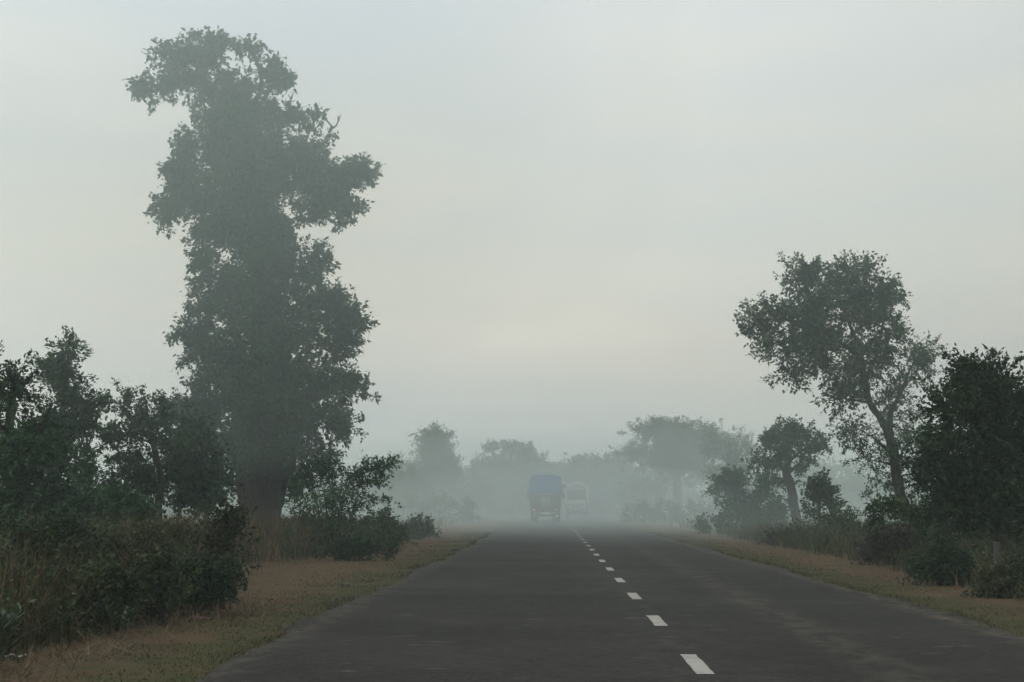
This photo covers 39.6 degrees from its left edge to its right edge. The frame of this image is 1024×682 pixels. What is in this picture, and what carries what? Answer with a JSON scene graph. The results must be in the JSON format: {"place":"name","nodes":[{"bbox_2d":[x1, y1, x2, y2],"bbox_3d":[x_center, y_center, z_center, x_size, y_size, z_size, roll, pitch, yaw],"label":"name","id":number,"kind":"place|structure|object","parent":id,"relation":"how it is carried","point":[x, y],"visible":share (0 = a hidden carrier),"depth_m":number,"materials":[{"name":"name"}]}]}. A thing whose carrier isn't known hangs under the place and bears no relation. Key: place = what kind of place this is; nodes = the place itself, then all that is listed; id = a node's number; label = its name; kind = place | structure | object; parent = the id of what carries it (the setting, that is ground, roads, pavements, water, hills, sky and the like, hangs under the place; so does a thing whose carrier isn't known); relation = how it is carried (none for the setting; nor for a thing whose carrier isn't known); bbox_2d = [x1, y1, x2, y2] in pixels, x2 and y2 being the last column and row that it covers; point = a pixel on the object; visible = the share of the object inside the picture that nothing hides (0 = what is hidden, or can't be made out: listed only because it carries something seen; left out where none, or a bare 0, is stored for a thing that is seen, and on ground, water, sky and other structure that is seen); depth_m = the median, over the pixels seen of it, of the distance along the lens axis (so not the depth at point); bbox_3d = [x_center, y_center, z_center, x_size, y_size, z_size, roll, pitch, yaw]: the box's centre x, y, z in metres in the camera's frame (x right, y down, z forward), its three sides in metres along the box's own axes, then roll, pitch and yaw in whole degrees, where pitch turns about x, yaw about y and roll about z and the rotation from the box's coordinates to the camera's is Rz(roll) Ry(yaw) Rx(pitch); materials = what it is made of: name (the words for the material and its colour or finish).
{"place":"outdoors","nodes":[
{"label":"outdoors","id":0,"kind":"place"},
{"bbox_2d":[0,517,1023,681],"bbox_3d":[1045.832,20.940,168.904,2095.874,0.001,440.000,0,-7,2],"label":"verge","id":1,"kind":"structure","parent":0,"point":[199,640],"depth_m":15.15,"materials":[{"name":"plant"}]},
{"bbox_2d":[0,593,24,656],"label":"broadleaf plant","id":2,"kind":"object","parent":1,"relation":"on","point":[8,624],"visible":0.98,"depth_m":10.93,"materials":[{"name":"green plant"}]},
{"bbox_2d":[0,503,108,584],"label":"weed clump","id":3,"kind":"object","parent":1,"relation":"on","point":[50,522],"visible":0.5,"depth_m":14.87,"materials":[{"name":"green plant"}]},
{"bbox_2d":[11,553,154,631],"bbox_3d":[-4.220,2.486,13.928,1.394,0.839,0.733,0,-7,2],"label":"weed clump","id":4,"kind":"object","parent":1,"relation":"on","point":[122,585],"visible":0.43,"depth_m":13.88,"materials":[{"name":"green plant"}]},
{"bbox_2d":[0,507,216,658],"bbox_3d":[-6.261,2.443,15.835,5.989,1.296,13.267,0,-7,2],"label":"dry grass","id":5,"kind":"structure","parent":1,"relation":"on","point":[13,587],"depth_m":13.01,"materials":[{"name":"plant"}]},
{"bbox_2d":[101,598,132,637],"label":"broadleaf plant","id":6,"kind":"object","parent":1,"relation":"on","point":[110,615],"visible":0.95,"depth_m":13.42,"materials":[{"name":"green plant"}]},
{"bbox_2d":[76,518,193,575],"bbox_3d":[-4.252,2.558,15.915,1.400,1.153,0.885,1,-7,-9],"label":"weed clump","id":7,"kind":"object","parent":1,"relation":"on","point":[146,541],"visible":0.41,"depth_m":15.85,"materials":[{"name":"green plant"}]},
{"bbox_2d":[113,540,207,624],"bbox_3d":[-3.766,2.585,15.174,1.007,0.938,0.838,0,-7,2],"label":"weed clump","id":8,"kind":"object","parent":1,"relation":"on","point":[166,596],"visible":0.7,"depth_m":15.04,"materials":[{"name":"green plant"}]},
{"bbox_2d":[0,551,333,681],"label":"grass","id":9,"kind":"structure","parent":1,"relation":"on","point":[116,642],"depth_m":12.89,"materials":[{"name":"brown plant"}]},
{"bbox_2d":[129,509,241,564],"bbox_3d":[-4.401,2.860,18.930,1.610,1.253,0.867,0,-7,2],"label":"weed clump","id":10,"kind":"object","parent":1,"relation":"on","point":[183,535],"visible":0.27,"depth_m":18.89,"materials":[{"name":"green plant"}]},
{"bbox_2d":[176,542,196,614],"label":"broadleaf plant","id":11,"kind":"object","parent":1,"relation":"on","point":[187,546],"visible":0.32,"depth_m":16.36,"materials":[{"name":"green plant"}]},
{"bbox_2d":[188,616,212,621],"bbox_3d":[-3.401,3.034,15.488,0.281,0.074,0.240,0,-7,2],"label":"stone","id":12,"kind":"object","parent":1,"relation":"on","point":[202,619],"visible":0.6,"depth_m":15.44,"materials":[{"name":"grey stone"}]},
{"bbox_2d":[171,548,261,614],"bbox_3d":[-3.536,2.797,16.387,1.272,0.812,0.733,0,-7,2],"label":"weed clump","id":13,"kind":"object","parent":1,"relation":"on","point":[225,574],"visible":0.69,"depth_m":16.31,"materials":[{"name":"green plant"}]},
{"bbox_2d":[175,493,261,608],"bbox_3d":[-3.594,2.580,17.422,1.056,1.458,0.715,0,-7,2],"label":"weed clump","id":14,"kind":"object","parent":1,"relation":"on","point":[219,538],"visible":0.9,"depth_m":17.41,"materials":[{"name":"green plant"}]},
{"bbox_2d":[310,529,403,560],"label":"weed clump","id":15,"kind":"object","parent":1,"relation":"on","point":[345,548],"visible":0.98,"depth_m":32.74,"materials":[{"name":"green plant"}]},
{"bbox_2d":[351,504,417,547],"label":"roadside bush","id":16,"kind":"object","parent":1,"relation":"on","point":[398,531],"visible":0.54,"depth_m":43.61,"materials":[{"name":"green plant"}]},
{"bbox_2d":[398,512,442,539],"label":"roadside bush","id":17,"kind":"object","parent":1,"relation":"on","point":[422,530],"visible":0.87,"depth_m":54.50,"materials":[{"name":"green plant"}]},
{"bbox_2d":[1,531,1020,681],"bbox_3d":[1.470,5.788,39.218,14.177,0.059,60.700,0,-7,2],"label":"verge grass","id":18,"kind":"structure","parent":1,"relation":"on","point":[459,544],"depth_m":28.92,"materials":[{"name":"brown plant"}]},
{"bbox_2d":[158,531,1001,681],"bbox_3d":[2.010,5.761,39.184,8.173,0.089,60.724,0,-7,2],"label":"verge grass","id":19,"kind":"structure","parent":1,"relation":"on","point":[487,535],"depth_m":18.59,"materials":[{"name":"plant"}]},
{"bbox_2d":[0,0,1023,492],"label":"sky","id":20,"kind":"structure","parent":0,"point":[560,242],"materials":[{"name":"grey"}]},
{"bbox_2d":[163,509,975,576],"bbox_3d":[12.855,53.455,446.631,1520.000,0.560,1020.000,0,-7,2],"label":"ground","id":21,"kind":"structure","parent":0,"point":[675,525],"depth_m":114.93,"materials":[{"name":"soil"}]},
{"bbox_2d":[0,340,92,523],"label":"roadside tree","id":22,"kind":"object","parent":21,"relation":"on","point":[23,452],"visible":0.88,"depth_m":25.01,"materials":[{"name":"green plant"}]},
{"bbox_2d":[15,325,119,514],"bbox_3d":[-11.498,2.538,36.292,2.970,5.955,2.069,0,-7,2],"label":"roadside tree","id":23,"kind":"object","parent":21,"relation":"on","point":[60,373],"visible":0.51,"depth_m":36.24,"materials":[{"name":"green plant"}]},
{"bbox_2d":[0,510,214,658],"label":"undergrowth","id":24,"kind":"object","parent":21,"relation":"on","point":[71,585],"visible":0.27,"depth_m":13.65,"materials":[{"name":"green plant"}]},
{"bbox_2d":[55,479,167,528],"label":"roadside bush","id":25,"kind":"object","parent":21,"relation":"on","point":[96,500],"visible":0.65,"depth_m":26.91,"materials":[{"name":"green plant"}]},
{"bbox_2d":[0,535,240,666],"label":"tall grass","id":26,"kind":"structure","parent":21,"relation":"on","point":[67,628],"depth_m":13.02,"materials":[{"name":"green plant"}]},
{"bbox_2d":[79,377,204,523],"bbox_3d":[-9.968,3.342,38.162,3.430,4.795,1.856,0,-7,2],"label":"roadside tree","id":27,"kind":"object","parent":21,"relation":"on","point":[153,478],"visible":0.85,"depth_m":38.06,"materials":[{"name":"green plant"}]},
{"bbox_2d":[149,396,243,532],"bbox_3d":[-8.755,3.693,39.101,2.515,4.312,2.209,0,-7,2],"label":"roadside tree","id":28,"kind":"object","parent":21,"relation":"on","point":[202,488],"visible":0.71,"depth_m":38.98,"materials":[{"name":"green plant"}]},
{"bbox_2d":[1,504,431,566],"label":"dry grass","id":29,"kind":"structure","parent":21,"relation":"on","point":[270,553],"depth_m":33.17,"materials":[{"name":"plant"}]},
{"bbox_2d":[121,25,385,527],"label":"tall tree","id":30,"kind":"object","parent":21,"relation":"on","point":[267,397],"visible":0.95,"depth_m":48.34,"materials":[{"name":"green plant"}]},
{"bbox_2d":[280,510,326,533],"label":"roadside bush","id":31,"kind":"object","parent":21,"relation":"on","point":[302,523],"visible":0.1,"depth_m":39.79,"materials":[{"name":"green plant"}]},
{"bbox_2d":[273,524,366,556],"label":"roadside bush","id":32,"kind":"object","parent":21,"relation":"on","point":[330,532],"visible":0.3,"depth_m":35.71,"materials":[{"name":"green plant"}]},
{"bbox_2d":[277,451,404,553],"bbox_3d":[-4.468,4.263,36.822,3.362,2.857,1.804,0,-7,2],"label":"thorn bush","id":33,"kind":"object","parent":21,"relation":"on","point":[379,467],"visible":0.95,"depth_m":36.86,"materials":[{"name":"green plant"}]},
{"bbox_2d":[359,458,439,518],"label":"distant tree","id":34,"kind":"object","parent":21,"relation":"on","point":[402,481],"visible":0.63,"depth_m":124.08,"materials":[{"name":"green plant"}]},
{"bbox_2d":[405,420,469,517],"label":"distant tree","id":35,"kind":"object","parent":21,"relation":"on","point":[436,455],"visible":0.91,"depth_m":139.00,"materials":[{"name":"green plant"}]},
{"bbox_2d":[392,490,483,522],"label":"roadside bush","id":36,"kind":"object","parent":21,"relation":"on","point":[450,505],"visible":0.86,"depth_m":111.25,"materials":[{"name":"green plant"}]},
{"bbox_2d":[449,463,495,515],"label":"distant tree","id":37,"kind":"object","parent":21,"relation":"on","point":[475,494],"visible":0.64,"depth_m":150.54,"materials":[{"name":"green plant"}]},
{"bbox_2d":[460,438,566,516],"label":"distant tree","id":38,"kind":"object","parent":21,"relation":"on","point":[523,469],"visible":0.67,"depth_m":170.37,"materials":[{"name":"green plant"}]},
{"bbox_2d":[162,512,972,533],"bbox_3d":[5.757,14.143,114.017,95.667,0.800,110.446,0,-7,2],"label":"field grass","id":39,"kind":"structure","parent":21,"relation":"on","point":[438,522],"depth_m":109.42,"materials":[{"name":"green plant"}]},
{"bbox_2d":[134,445,1021,516],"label":"scrub","id":40,"kind":"object","parent":21,"relation":"on","point":[693,494],"visible":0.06,"depth_m":188.16,"materials":[{"name":"green plant"}]},
{"bbox_2d":[250,518,1021,585],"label":"tall grass","id":41,"kind":"structure","parent":21,"relation":"on","point":[787,538],"depth_m":40.79,"materials":[{"name":"green plant"}]},
{"bbox_2d":[613,475,672,517],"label":"distant tree","id":42,"kind":"object","parent":21,"relation":"on","point":[627,496],"visible":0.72,"depth_m":148.34,"materials":[{"name":"green plant"}]},
{"bbox_2d":[619,494,718,522],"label":"roadside bush","id":43,"kind":"object","parent":21,"relation":"on","point":[642,506],"visible":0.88,"depth_m":110.80,"materials":[{"name":"green plant"}]},
{"bbox_2d":[609,412,740,519],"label":"umbrella tree","id":44,"kind":"object","parent":21,"relation":"on","point":[677,441],"visible":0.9,"depth_m":138.53,"materials":[{"name":"green plant"}]},
{"bbox_2d":[700,464,753,521],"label":"roadside tree","id":45,"kind":"object","parent":21,"relation":"on","point":[732,483],"visible":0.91,"depth_m":69.19,"materials":[{"name":"green plant"}]},
{"bbox_2d":[698,414,763,521],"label":"distant tree","id":46,"kind":"object","parent":21,"relation":"on","point":[737,451],"visible":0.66,"depth_m":107.27,"materials":[{"name":"green plant"}]},
{"bbox_2d":[715,484,794,527],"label":"roadside bush","id":47,"kind":"object","parent":21,"relation":"on","point":[744,508],"visible":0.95,"depth_m":64.96,"materials":[{"name":"green plant"}]},
{"bbox_2d":[754,526,805,544],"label":"roadside bush","id":48,"kind":"object","parent":21,"relation":"on","point":[769,536],"visible":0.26,"depth_m":46.28,"materials":[{"name":"green plant"}]},
{"bbox_2d":[740,414,832,528],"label":"roadside tree","id":49,"kind":"object","parent":21,"relation":"on","point":[790,434],"visible":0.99,"depth_m":65.28,"materials":[{"name":"green plant"}]},
{"bbox_2d":[794,467,847,527],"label":"roadside tree","id":50,"kind":"object","parent":21,"relation":"on","point":[822,490],"visible":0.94,"depth_m":53.24,"materials":[{"name":"green plant"}]},
{"bbox_2d":[814,501,866,532],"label":"roadside bush","id":51,"kind":"object","parent":21,"relation":"on","point":[841,517],"visible":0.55,"depth_m":49.20,"materials":[{"name":"green plant"}]},
{"bbox_2d":[732,249,951,527],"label":"leaning tree","id":52,"kind":"object","parent":21,"relation":"on","point":[810,314],"visible":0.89,"depth_m":45.79,"materials":[{"name":"green plant"}]},
{"bbox_2d":[838,473,867,513],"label":"distant tree","id":53,"kind":"object","parent":21,"relation":"on","point":[853,489],"visible":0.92,"depth_m":167.60,"materials":[{"name":"green plant"}]},
{"bbox_2d":[718,518,1023,604],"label":"tall grass","id":54,"kind":"structure","parent":21,"relation":"on","point":[819,549],"depth_m":37.98,"materials":[{"name":"green plant"}]},
{"bbox_2d":[854,482,893,514],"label":"distant tree","id":55,"kind":"object","parent":21,"relation":"on","point":[881,491],"visible":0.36,"depth_m":181.81,"materials":[{"name":"green plant"}]},
{"bbox_2d":[848,520,929,564],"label":"roadside bush","id":56,"kind":"object","parent":21,"relation":"on","point":[876,541],"visible":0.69,"depth_m":30.36,"materials":[{"name":"green plant"}]},
{"bbox_2d":[762,511,1023,599],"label":"undergrowth","id":57,"kind":"object","parent":21,"relation":"on","point":[852,521],"visible":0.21,"depth_m":37.00,"materials":[{"name":"green plant"}]},
{"bbox_2d":[861,491,957,549],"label":"roadside bush","id":58,"kind":"object","parent":21,"relation":"on","point":[900,507],"visible":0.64,"depth_m":28.26,"materials":[{"name":"green plant"}]},
{"bbox_2d":[889,342,1023,567],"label":"roadside tree","id":59,"kind":"object","parent":21,"relation":"on","point":[985,405],"visible":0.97,"depth_m":24.48,"materials":[{"name":"green plant"}]},
{"bbox_2d":[993,542,1000,567],"bbox_3d":[7.175,3.367,21.054,0.084,0.770,0.080,5,-7,-15],"label":"marker post","id":60,"kind":"object","parent":21,"relation":"on","point":[996,551],"visible":0.43,"depth_m":21.05,"materials":[{"name":"stone"}]},
{"bbox_2d":[197,516,1023,681],"bbox_3d":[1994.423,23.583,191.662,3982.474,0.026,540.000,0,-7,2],"label":"road","id":61,"kind":"structure","parent":0,"point":[580,599],"depth_m":14.41,"materials":[{"name":"grey asphalt"}]},
{"bbox_2d":[527,474,566,521],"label":"cargo truck","id":62,"kind":"object","parent":61,"relation":"on","point":[545,494],"visible":1,"depth_m":110.31,"materials":[{"name":"metal"}]},
{"bbox_2d":[565,483,587,517],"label":"cargo truck","id":63,"kind":"object","parent":61,"relation":"on","point":[576,499],"visible":1,"depth_m":149.06,"materials":[{"name":"metal"}]},
{"bbox_2d":[596,517,1023,636],"bbox_3d":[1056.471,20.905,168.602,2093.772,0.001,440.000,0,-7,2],"label":"verge","id":64,"kind":"structure","parent":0,"point":[656,528],"depth_m":25.02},
{"bbox_2d":[686,509,771,533],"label":"roadside bush","id":65,"kind":"object","parent":64,"relation":"on","point":[699,524],"visible":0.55,"depth_m":65.14,"materials":[{"name":"green plant"}]},
{"bbox_2d":[896,523,986,585],"bbox_3d":[6.816,3.506,22.581,1.394,1.233,0.895,0,-7,2],"label":"roadside bush","id":66,"kind":"object","parent":64,"relation":"on","point":[942,566],"visible":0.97,"depth_m":22.46,"materials":[{"name":"green plant"}]},
{"bbox_2d":[960,542,1023,598],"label":"roadside bush","id":67,"kind":"object","parent":64,"relation":"on","point":[995,582],"visible":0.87,"depth_m":19.51,"materials":[{"name":"green plant"}]}
]}

